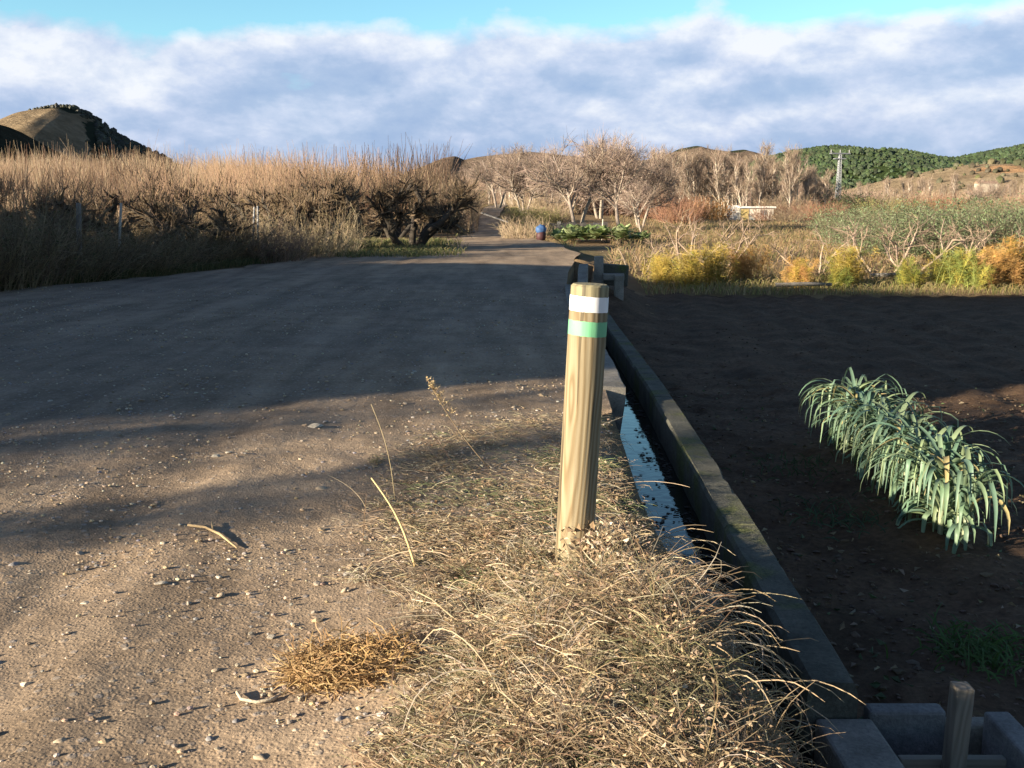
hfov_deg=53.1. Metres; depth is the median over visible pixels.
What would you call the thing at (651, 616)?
dry grass
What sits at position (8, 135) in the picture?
hills
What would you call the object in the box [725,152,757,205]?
poplar
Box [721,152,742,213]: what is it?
poplar
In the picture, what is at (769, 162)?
poplar
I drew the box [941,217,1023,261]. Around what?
dead shrub
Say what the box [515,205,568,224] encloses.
scrub bush
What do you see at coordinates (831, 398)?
leek
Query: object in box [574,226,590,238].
cabbage
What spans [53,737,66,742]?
stone
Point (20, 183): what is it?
fruit tree
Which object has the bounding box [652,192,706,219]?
scrub bush
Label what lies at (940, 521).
leek
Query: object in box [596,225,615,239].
cabbage
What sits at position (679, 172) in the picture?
poplar
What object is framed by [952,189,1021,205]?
scrub bush
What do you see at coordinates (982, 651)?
weed
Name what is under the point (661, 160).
poplar
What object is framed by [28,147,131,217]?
fruit tree
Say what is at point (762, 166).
poplar
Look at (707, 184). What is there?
poplar
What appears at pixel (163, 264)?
bramble bush
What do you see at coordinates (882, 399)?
leek
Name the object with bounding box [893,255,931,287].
asparagus bush
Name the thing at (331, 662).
dry weed
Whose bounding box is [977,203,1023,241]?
willow scrub
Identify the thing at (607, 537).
withered weed
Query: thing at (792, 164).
poplar
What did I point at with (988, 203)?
willow scrub
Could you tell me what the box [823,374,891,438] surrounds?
leek
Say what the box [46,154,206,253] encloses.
fruit tree
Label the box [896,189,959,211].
scrub bush
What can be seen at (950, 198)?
scrub bush
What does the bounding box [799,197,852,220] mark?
scrub bush
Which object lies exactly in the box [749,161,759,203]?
poplar
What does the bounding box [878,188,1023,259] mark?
willow scrub
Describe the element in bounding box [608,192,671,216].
scrub bush
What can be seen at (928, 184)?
poplar
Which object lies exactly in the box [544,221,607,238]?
stone wall
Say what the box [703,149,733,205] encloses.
poplar
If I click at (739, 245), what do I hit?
dead shrub
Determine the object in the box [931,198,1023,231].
willow scrub
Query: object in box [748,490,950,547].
ground weeds
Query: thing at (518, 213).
scrub bush
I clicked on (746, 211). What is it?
door
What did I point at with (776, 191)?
poplar
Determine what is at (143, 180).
fruit tree
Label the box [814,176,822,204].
poplar
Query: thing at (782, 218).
scrub bush
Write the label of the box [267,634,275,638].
stone
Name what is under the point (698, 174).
poplar
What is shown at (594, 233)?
cabbage
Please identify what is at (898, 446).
leek
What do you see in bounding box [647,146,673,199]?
poplar
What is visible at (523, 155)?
poplar
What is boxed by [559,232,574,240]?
cabbage
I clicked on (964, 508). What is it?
leek
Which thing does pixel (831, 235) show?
willow scrub
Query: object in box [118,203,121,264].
stake
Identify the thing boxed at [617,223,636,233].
cabbage
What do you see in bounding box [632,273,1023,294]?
field edge grass
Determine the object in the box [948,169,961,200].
poplar
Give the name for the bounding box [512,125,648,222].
bare tree
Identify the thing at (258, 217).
stake
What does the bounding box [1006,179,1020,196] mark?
poplar
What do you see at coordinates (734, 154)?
hills
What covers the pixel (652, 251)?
dead shrub
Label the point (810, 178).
poplar
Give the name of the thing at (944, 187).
poplar
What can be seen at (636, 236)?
cabbage
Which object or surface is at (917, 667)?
soil clods
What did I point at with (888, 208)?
willow scrub
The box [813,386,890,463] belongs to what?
leek
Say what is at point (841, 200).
evergreen bush
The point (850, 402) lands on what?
leek
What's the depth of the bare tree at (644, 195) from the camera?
53.14 m
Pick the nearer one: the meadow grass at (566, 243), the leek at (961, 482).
the leek at (961, 482)
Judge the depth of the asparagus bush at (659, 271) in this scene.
24.27 m
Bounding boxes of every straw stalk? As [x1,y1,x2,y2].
[371,405,394,498]
[371,478,415,566]
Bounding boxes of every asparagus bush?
[640,252,680,286]
[663,246,720,288]
[687,240,746,286]
[724,242,773,283]
[776,255,820,286]
[819,241,880,286]
[821,265,855,290]
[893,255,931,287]
[922,247,971,286]
[939,245,997,291]
[969,244,1023,288]
[989,233,1023,287]
[1015,244,1023,284]
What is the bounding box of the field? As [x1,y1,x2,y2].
[608,285,1023,726]
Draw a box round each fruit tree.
[0,148,61,226]
[0,157,122,243]
[0,166,63,247]
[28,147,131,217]
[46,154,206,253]
[107,153,261,260]
[108,146,200,229]
[186,145,275,219]
[195,143,323,240]
[227,144,356,247]
[259,141,340,199]
[266,142,380,247]
[323,147,416,236]
[351,134,484,247]
[357,146,435,237]
[409,153,476,232]
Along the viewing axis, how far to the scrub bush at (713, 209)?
97.82 m
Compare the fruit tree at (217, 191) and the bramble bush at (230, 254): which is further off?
the fruit tree at (217, 191)
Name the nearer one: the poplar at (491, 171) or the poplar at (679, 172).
the poplar at (679, 172)
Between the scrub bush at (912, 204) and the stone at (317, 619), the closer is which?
the stone at (317, 619)
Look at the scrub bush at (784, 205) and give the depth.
112.77 m
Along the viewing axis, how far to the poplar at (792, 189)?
129.03 m
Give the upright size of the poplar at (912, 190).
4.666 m
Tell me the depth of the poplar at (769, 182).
122.62 m
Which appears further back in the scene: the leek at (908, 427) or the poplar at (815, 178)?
the poplar at (815, 178)
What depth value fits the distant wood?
187.08 m
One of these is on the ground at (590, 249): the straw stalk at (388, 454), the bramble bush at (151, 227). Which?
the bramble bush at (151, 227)
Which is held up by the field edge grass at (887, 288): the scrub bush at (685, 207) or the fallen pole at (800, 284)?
the fallen pole at (800, 284)
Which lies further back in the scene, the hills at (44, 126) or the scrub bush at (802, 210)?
the hills at (44, 126)
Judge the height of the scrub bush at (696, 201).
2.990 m
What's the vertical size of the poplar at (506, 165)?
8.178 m
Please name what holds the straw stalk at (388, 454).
on the road
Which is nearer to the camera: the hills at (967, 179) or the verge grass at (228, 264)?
the verge grass at (228, 264)
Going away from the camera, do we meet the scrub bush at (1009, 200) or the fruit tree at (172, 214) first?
the fruit tree at (172, 214)
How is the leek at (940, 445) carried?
on the field
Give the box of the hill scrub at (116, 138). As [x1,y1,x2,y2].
[28,103,179,167]
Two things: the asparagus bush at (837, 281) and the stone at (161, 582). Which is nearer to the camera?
the stone at (161, 582)
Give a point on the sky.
(938, 77)
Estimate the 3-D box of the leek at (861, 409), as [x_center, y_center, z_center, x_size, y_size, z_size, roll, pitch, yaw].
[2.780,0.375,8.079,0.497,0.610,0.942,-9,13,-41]
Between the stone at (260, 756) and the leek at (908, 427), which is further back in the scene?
the leek at (908, 427)
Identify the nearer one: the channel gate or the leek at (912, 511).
the leek at (912, 511)
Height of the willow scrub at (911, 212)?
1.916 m
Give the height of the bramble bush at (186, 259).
1.240 m
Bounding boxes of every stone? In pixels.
[8,562,18,565]
[20,682,31,686]
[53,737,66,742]
[98,738,109,743]
[154,581,167,584]
[205,736,213,740]
[216,592,224,597]
[238,673,249,677]
[253,753,265,759]
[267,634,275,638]
[308,423,322,427]
[311,617,322,622]
[313,581,320,585]
[316,486,326,489]
[336,716,344,720]
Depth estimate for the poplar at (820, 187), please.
150.21 m
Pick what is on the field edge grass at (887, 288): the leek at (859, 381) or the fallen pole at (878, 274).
the fallen pole at (878, 274)
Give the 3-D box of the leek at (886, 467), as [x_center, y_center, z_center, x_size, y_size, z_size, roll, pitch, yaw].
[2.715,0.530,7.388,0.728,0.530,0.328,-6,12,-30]
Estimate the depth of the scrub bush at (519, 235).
42.69 m
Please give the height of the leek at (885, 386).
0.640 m
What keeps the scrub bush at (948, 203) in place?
on the ground at (590, 249)
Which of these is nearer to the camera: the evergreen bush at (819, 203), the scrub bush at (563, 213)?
the scrub bush at (563, 213)
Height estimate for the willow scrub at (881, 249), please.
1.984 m
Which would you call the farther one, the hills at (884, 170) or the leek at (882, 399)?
the hills at (884, 170)
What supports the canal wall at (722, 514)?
on the ground at (590, 249)
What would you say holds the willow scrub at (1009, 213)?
on the ground at (590, 249)
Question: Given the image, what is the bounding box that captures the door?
[741,209,748,219]
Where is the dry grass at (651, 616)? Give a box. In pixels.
[313,404,865,767]
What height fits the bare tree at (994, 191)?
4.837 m
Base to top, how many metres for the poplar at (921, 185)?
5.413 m
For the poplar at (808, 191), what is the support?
on the ground at (590, 249)
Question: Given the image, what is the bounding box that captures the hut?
[974,181,997,191]
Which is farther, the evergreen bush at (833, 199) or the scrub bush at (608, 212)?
the evergreen bush at (833, 199)
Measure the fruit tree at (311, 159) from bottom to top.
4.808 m
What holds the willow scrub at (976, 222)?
on the ground at (590, 249)
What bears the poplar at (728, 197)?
on the ground at (590, 249)
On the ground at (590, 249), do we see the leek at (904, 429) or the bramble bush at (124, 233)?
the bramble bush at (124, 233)
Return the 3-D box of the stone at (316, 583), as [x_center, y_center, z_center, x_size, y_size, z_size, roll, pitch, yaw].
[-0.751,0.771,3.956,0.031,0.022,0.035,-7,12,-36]
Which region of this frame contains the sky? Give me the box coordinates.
[0,0,1023,178]
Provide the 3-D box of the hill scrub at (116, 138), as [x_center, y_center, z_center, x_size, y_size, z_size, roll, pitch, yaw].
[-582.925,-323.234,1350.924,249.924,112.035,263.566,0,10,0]
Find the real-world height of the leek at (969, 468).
0.680 m
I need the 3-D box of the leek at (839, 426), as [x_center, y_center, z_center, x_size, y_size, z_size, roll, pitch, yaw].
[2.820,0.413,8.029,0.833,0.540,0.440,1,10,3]
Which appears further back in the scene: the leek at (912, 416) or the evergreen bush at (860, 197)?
the evergreen bush at (860, 197)
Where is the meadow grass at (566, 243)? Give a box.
[455,204,575,246]
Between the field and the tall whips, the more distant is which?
the tall whips
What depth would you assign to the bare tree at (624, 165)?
55.83 m
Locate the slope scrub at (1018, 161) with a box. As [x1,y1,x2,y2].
[904,158,1023,188]
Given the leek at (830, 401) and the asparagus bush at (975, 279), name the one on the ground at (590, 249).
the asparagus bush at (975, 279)
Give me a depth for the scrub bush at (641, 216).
80.04 m
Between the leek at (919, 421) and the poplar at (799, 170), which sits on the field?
the leek at (919, 421)
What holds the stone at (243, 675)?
on the road
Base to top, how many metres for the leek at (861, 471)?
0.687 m
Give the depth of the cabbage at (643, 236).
40.87 m
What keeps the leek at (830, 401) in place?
on the field
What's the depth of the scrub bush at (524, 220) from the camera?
51.32 m
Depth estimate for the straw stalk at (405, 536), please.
4.17 m
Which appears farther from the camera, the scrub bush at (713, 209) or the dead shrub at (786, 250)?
the scrub bush at (713, 209)
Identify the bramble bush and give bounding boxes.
[0,179,109,291]
[0,187,71,290]
[0,195,135,285]
[0,198,116,265]
[0,212,51,277]
[1,219,170,283]
[8,214,205,279]
[23,225,217,274]
[27,222,164,255]
[83,219,250,269]
[98,205,212,246]
[115,210,283,267]
[133,210,266,239]
[145,208,296,259]
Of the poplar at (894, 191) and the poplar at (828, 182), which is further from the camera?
the poplar at (894, 191)
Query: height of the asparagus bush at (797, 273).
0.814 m
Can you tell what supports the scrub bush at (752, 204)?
on the ground at (590, 249)
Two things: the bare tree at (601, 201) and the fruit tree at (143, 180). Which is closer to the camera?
the fruit tree at (143, 180)
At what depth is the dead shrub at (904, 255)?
26.75 m
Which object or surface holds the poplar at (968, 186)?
on the ground at (590, 249)
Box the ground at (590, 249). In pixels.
[0,203,1023,767]
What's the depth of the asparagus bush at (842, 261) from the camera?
24.25 m
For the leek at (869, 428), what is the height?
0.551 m
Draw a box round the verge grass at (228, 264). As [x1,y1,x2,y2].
[1,243,370,290]
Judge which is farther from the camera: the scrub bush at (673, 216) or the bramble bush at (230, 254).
the scrub bush at (673, 216)
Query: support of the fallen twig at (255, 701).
on the road
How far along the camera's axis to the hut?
606.21 m
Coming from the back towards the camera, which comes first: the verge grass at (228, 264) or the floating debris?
the verge grass at (228, 264)
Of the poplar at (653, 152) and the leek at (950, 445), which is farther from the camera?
the poplar at (653, 152)
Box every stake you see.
[76,203,82,277]
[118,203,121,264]
[252,207,254,242]
[257,206,258,235]
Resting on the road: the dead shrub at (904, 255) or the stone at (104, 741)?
the stone at (104, 741)
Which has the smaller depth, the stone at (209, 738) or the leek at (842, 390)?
the stone at (209, 738)
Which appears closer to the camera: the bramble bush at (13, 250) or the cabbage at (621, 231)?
the bramble bush at (13, 250)
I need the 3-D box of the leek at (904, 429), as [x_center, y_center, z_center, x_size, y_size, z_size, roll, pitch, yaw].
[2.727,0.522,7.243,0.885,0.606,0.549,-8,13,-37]
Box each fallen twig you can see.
[187,522,237,548]
[236,691,281,703]
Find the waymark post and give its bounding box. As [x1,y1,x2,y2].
[555,282,608,569]
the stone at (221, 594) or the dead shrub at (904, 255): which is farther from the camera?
the dead shrub at (904, 255)
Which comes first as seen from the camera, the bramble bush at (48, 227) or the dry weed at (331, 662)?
the dry weed at (331, 662)
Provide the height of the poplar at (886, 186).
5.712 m
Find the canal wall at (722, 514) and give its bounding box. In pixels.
[606,312,857,760]
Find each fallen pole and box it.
[775,282,831,286]
[870,273,934,276]
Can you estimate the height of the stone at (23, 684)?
0.016 m
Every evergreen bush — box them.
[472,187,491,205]
[799,197,835,213]
[813,189,866,211]
[823,187,888,216]
[831,193,884,209]
[952,190,996,213]
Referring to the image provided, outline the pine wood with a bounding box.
[747,143,1023,189]
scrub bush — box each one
[493,215,555,238]
[502,217,554,236]
[503,193,548,207]
[504,201,554,221]
[505,214,545,232]
[514,194,580,222]
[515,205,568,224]
[529,192,585,213]
[566,191,610,212]
[589,189,643,215]
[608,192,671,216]
[626,189,704,220]
[644,193,721,223]
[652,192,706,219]
[674,193,711,209]
[675,192,730,219]
[684,197,740,219]
[743,193,785,206]
[743,199,790,220]
[749,193,803,210]
[754,192,824,216]
[770,206,807,222]
[777,199,818,219]
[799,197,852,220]
[851,190,917,216]
[852,189,928,210]
[884,198,930,213]
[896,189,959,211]
[907,188,972,204]
[924,188,977,208]
[928,196,973,213]
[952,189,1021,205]
[980,190,1023,212]
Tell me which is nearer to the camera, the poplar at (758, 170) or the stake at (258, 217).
the stake at (258, 217)
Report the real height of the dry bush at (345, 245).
1.737 m
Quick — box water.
[571,279,815,767]
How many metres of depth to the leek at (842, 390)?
8.55 m
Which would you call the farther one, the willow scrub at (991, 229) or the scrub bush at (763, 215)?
the scrub bush at (763, 215)
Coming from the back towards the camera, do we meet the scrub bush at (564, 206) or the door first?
the door
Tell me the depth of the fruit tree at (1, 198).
32.61 m
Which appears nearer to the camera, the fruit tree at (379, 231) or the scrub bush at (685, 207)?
the fruit tree at (379, 231)
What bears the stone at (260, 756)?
on the road
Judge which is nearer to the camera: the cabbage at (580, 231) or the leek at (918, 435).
the leek at (918, 435)
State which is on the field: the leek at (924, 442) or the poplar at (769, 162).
the leek at (924, 442)
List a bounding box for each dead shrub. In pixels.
[604,232,669,273]
[653,209,752,262]
[666,216,785,264]
[768,220,861,273]
[817,214,933,274]
[872,215,984,272]
[909,217,999,263]
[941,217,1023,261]
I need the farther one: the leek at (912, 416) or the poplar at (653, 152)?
the poplar at (653, 152)
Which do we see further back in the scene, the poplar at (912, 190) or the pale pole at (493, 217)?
the poplar at (912, 190)
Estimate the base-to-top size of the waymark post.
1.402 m
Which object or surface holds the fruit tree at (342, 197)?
on the ground at (590, 249)
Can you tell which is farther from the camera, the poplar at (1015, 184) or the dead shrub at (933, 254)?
the poplar at (1015, 184)
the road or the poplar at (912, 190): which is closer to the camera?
the road
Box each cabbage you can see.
[547,229,565,239]
[559,224,583,239]
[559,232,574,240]
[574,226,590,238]
[583,227,606,239]
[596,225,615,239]
[608,225,636,239]
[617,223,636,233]
[631,233,644,240]
[637,233,647,239]
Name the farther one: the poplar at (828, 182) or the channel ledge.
the poplar at (828, 182)
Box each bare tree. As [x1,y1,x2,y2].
[458,143,534,207]
[485,143,564,211]
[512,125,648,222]
[521,138,575,200]
[546,128,649,218]
[571,133,662,224]
[601,148,693,227]
[613,178,663,231]
[963,178,1013,204]
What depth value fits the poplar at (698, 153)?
120.01 m
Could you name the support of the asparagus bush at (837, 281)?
on the ground at (590, 249)
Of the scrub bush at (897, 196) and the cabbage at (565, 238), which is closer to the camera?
the cabbage at (565, 238)
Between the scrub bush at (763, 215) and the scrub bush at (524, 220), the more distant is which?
the scrub bush at (763, 215)
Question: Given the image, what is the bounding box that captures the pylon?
[830,150,850,199]
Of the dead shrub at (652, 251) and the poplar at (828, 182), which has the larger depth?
the poplar at (828, 182)
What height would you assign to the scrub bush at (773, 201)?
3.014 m
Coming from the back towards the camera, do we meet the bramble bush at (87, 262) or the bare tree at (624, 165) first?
the bare tree at (624, 165)
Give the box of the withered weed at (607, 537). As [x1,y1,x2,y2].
[557,514,651,569]
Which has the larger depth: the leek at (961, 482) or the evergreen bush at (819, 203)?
the evergreen bush at (819, 203)
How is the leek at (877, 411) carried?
on the field
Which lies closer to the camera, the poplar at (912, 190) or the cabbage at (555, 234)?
the cabbage at (555, 234)
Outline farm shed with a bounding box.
[727,205,775,219]
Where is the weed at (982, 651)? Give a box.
[884,603,1023,686]
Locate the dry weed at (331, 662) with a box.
[262,614,436,707]
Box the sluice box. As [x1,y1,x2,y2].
[813,681,1023,767]
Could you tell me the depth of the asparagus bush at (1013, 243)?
24.00 m
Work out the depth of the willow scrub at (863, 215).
43.49 m
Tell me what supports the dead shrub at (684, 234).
on the ground at (590, 249)
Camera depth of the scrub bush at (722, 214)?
94.34 m
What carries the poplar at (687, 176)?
on the ground at (590, 249)
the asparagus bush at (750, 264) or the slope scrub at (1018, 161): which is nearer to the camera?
the asparagus bush at (750, 264)
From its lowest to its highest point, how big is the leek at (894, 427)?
0.601 m
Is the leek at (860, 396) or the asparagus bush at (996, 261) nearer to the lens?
the leek at (860, 396)
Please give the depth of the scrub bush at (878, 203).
108.25 m
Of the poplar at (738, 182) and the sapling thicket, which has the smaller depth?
the sapling thicket
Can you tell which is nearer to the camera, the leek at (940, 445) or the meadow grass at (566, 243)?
the leek at (940, 445)
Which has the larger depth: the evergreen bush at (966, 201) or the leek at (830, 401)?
the evergreen bush at (966, 201)
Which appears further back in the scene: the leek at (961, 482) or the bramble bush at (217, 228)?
the bramble bush at (217, 228)
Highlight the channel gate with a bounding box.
[578,256,628,299]
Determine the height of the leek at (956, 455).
0.574 m
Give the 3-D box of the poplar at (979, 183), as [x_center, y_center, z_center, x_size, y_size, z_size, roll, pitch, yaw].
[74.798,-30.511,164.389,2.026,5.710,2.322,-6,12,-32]
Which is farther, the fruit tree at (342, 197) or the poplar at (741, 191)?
the poplar at (741, 191)
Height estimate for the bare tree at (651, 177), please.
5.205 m
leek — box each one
[798,380,888,435]
[800,379,906,442]
[800,380,900,441]
[802,374,902,443]
[804,384,899,449]
[806,367,895,442]
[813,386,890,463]
[813,398,923,457]
[813,401,894,463]
[814,395,899,447]
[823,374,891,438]
[832,393,919,446]
[834,390,895,457]
[834,403,938,465]
[836,402,944,466]
[841,402,946,466]
[842,397,923,470]
[851,401,924,479]
[851,401,958,476]
[854,419,911,488]
[856,416,964,494]
[857,392,925,480]
[857,417,986,494]
[859,417,954,501]
[859,426,983,507]
[860,426,995,531]
[862,413,909,492]
[863,446,1007,529]
[864,430,1005,512]
[865,435,1002,517]
[868,412,914,497]
[882,417,975,505]
[889,425,962,506]
[895,448,989,540]
[899,426,1010,538]
[899,453,1016,550]
[901,425,972,516]
[924,446,1023,553]
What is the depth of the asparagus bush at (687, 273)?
23.87 m
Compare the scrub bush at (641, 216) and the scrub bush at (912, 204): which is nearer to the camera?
the scrub bush at (641, 216)
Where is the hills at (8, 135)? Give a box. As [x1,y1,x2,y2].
[0,125,87,168]
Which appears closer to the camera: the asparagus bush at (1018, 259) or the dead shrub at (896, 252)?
the asparagus bush at (1018, 259)
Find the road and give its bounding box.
[0,204,757,767]
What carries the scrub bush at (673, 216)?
on the ground at (590, 249)
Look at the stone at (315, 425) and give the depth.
6.72 m
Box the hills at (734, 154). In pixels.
[412,146,762,184]
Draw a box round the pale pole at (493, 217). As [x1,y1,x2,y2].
[479,212,507,221]
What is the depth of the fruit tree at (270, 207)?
30.34 m
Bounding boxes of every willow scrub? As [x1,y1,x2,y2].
[793,196,880,239]
[804,200,917,249]
[825,203,958,258]
[838,183,983,245]
[838,205,924,232]
[872,202,964,234]
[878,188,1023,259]
[914,194,997,229]
[919,201,1023,252]
[930,187,1023,259]
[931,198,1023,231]
[948,195,1023,222]
[973,193,1023,248]
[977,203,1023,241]
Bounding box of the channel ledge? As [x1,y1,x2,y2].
[565,284,625,433]
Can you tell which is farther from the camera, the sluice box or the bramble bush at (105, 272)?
the bramble bush at (105, 272)
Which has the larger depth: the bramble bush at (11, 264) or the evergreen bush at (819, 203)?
the evergreen bush at (819, 203)
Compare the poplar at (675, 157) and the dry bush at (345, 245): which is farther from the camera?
the poplar at (675, 157)
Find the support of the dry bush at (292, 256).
on the ground at (590, 249)
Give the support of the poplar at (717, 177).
on the ground at (590, 249)
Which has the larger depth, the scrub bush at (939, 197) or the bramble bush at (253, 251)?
the scrub bush at (939, 197)
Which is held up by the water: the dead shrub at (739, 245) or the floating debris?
the floating debris
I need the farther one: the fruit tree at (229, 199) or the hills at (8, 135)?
the hills at (8, 135)
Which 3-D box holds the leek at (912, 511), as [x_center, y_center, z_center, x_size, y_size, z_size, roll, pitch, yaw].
[2.620,0.670,6.387,0.839,0.614,0.468,4,11,20]
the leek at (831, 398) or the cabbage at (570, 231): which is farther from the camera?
the cabbage at (570, 231)
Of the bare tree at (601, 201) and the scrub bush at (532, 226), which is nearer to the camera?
the scrub bush at (532, 226)
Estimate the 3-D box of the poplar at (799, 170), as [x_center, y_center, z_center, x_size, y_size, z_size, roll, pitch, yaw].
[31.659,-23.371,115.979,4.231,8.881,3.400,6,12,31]
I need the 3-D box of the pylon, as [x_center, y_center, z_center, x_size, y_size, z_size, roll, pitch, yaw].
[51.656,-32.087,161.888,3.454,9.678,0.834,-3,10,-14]
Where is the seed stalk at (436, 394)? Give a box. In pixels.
[425,375,486,465]
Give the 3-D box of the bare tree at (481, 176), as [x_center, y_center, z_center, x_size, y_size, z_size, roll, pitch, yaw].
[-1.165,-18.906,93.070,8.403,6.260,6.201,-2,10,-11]
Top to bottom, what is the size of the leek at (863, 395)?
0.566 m
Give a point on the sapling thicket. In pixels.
(471, 222)
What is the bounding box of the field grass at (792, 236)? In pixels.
[606,213,1015,285]
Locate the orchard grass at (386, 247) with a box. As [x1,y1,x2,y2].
[333,237,468,257]
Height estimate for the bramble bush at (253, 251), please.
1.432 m
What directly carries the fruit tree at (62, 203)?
on the ground at (590, 249)
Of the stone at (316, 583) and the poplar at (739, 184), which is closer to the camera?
the stone at (316, 583)
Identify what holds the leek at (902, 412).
on the ground at (590, 249)
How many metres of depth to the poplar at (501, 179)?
150.08 m
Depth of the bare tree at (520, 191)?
79.93 m
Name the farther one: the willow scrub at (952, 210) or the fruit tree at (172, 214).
the willow scrub at (952, 210)
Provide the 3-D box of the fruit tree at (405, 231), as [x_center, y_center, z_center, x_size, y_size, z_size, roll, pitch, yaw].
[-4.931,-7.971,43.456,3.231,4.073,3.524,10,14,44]
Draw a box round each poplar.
[484,156,495,203]
[489,152,505,204]
[497,146,521,203]
[512,142,533,200]
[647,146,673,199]
[648,145,675,198]
[650,152,667,200]
[661,143,682,195]
[672,146,698,201]
[675,152,689,201]
[678,155,705,202]
[685,150,705,201]
[695,150,713,206]
[702,157,718,211]
[703,144,735,214]
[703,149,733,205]
[706,149,734,213]
[717,154,742,215]
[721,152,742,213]
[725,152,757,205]
[729,153,745,204]
[730,156,751,204]
[740,167,749,205]
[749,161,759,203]
[750,140,778,205]
[752,163,766,202]
[756,152,780,187]
[757,161,777,201]
[759,153,777,199]
[768,156,785,200]
[775,139,810,211]
[776,148,802,207]
[782,168,800,206]
[797,167,815,207]
[801,163,822,198]
[801,170,814,206]
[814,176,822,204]
[815,181,829,202]
[817,167,837,205]
[855,181,863,200]
[880,176,894,201]
[891,187,898,200]
[896,177,914,201]
[907,184,916,202]
[913,177,925,197]
[919,175,934,200]
[938,181,948,197]
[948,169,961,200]
[966,183,974,195]
[972,177,984,198]
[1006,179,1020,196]
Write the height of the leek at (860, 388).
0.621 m
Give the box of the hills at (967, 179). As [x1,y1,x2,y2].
[841,164,1023,197]
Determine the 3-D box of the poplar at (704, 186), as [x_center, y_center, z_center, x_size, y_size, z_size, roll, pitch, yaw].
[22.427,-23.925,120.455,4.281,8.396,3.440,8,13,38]
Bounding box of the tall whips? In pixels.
[17,142,461,209]
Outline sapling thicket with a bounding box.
[0,133,491,234]
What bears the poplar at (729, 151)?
on the ground at (590, 249)
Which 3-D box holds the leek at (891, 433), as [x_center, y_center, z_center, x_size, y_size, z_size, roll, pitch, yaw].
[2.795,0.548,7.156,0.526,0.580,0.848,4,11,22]
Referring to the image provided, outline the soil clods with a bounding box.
[622,322,1023,718]
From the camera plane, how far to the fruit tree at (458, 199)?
33.44 m
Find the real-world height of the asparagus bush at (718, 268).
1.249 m
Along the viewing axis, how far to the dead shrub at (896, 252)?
26.71 m
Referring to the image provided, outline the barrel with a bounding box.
[536,224,546,239]
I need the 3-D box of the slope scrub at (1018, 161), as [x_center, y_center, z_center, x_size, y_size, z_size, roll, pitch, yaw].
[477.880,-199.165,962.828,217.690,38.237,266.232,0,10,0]
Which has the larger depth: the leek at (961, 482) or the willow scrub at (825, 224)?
the willow scrub at (825, 224)
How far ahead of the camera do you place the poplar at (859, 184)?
169.00 m
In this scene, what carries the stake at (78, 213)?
on the ground at (590, 249)
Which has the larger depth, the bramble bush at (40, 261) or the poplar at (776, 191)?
the poplar at (776, 191)
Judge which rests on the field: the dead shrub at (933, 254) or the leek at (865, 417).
the leek at (865, 417)
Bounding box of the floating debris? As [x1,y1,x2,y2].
[625,391,781,717]
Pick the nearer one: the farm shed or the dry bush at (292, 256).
the dry bush at (292, 256)
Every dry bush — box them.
[194,207,334,263]
[240,197,381,259]
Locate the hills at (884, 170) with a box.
[749,150,1013,190]
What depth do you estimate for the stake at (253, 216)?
27.12 m
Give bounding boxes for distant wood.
[451,173,1023,209]
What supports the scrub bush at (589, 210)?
on the ground at (590, 249)
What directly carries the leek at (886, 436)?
on the field
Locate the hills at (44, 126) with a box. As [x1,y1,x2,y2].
[0,107,145,167]
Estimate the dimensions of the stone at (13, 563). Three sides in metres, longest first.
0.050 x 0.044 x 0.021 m
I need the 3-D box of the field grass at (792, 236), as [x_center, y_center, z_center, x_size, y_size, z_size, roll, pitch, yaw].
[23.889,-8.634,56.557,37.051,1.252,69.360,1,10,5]
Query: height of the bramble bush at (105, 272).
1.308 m
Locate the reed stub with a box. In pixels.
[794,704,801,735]
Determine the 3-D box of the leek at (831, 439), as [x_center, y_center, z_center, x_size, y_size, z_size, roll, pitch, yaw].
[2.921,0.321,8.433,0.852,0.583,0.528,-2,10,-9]
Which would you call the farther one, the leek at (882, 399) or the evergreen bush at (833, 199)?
the evergreen bush at (833, 199)
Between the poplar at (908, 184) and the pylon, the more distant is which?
the pylon
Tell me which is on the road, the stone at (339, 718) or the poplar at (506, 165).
the stone at (339, 718)
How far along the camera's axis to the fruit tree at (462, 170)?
50.49 m
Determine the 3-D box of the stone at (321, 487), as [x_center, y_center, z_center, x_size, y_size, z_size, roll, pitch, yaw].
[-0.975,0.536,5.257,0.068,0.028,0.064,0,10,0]
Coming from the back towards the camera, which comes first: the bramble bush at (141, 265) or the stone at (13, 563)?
the bramble bush at (141, 265)
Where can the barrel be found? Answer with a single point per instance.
(541, 231)
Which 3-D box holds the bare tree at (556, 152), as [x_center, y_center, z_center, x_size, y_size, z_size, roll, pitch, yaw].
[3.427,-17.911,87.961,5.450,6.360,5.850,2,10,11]
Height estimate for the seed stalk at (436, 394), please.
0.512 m
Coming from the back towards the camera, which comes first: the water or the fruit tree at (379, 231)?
the fruit tree at (379, 231)
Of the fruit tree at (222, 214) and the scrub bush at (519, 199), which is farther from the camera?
the scrub bush at (519, 199)
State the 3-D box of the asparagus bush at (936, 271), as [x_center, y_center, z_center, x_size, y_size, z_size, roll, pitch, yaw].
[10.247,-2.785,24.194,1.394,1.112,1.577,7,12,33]

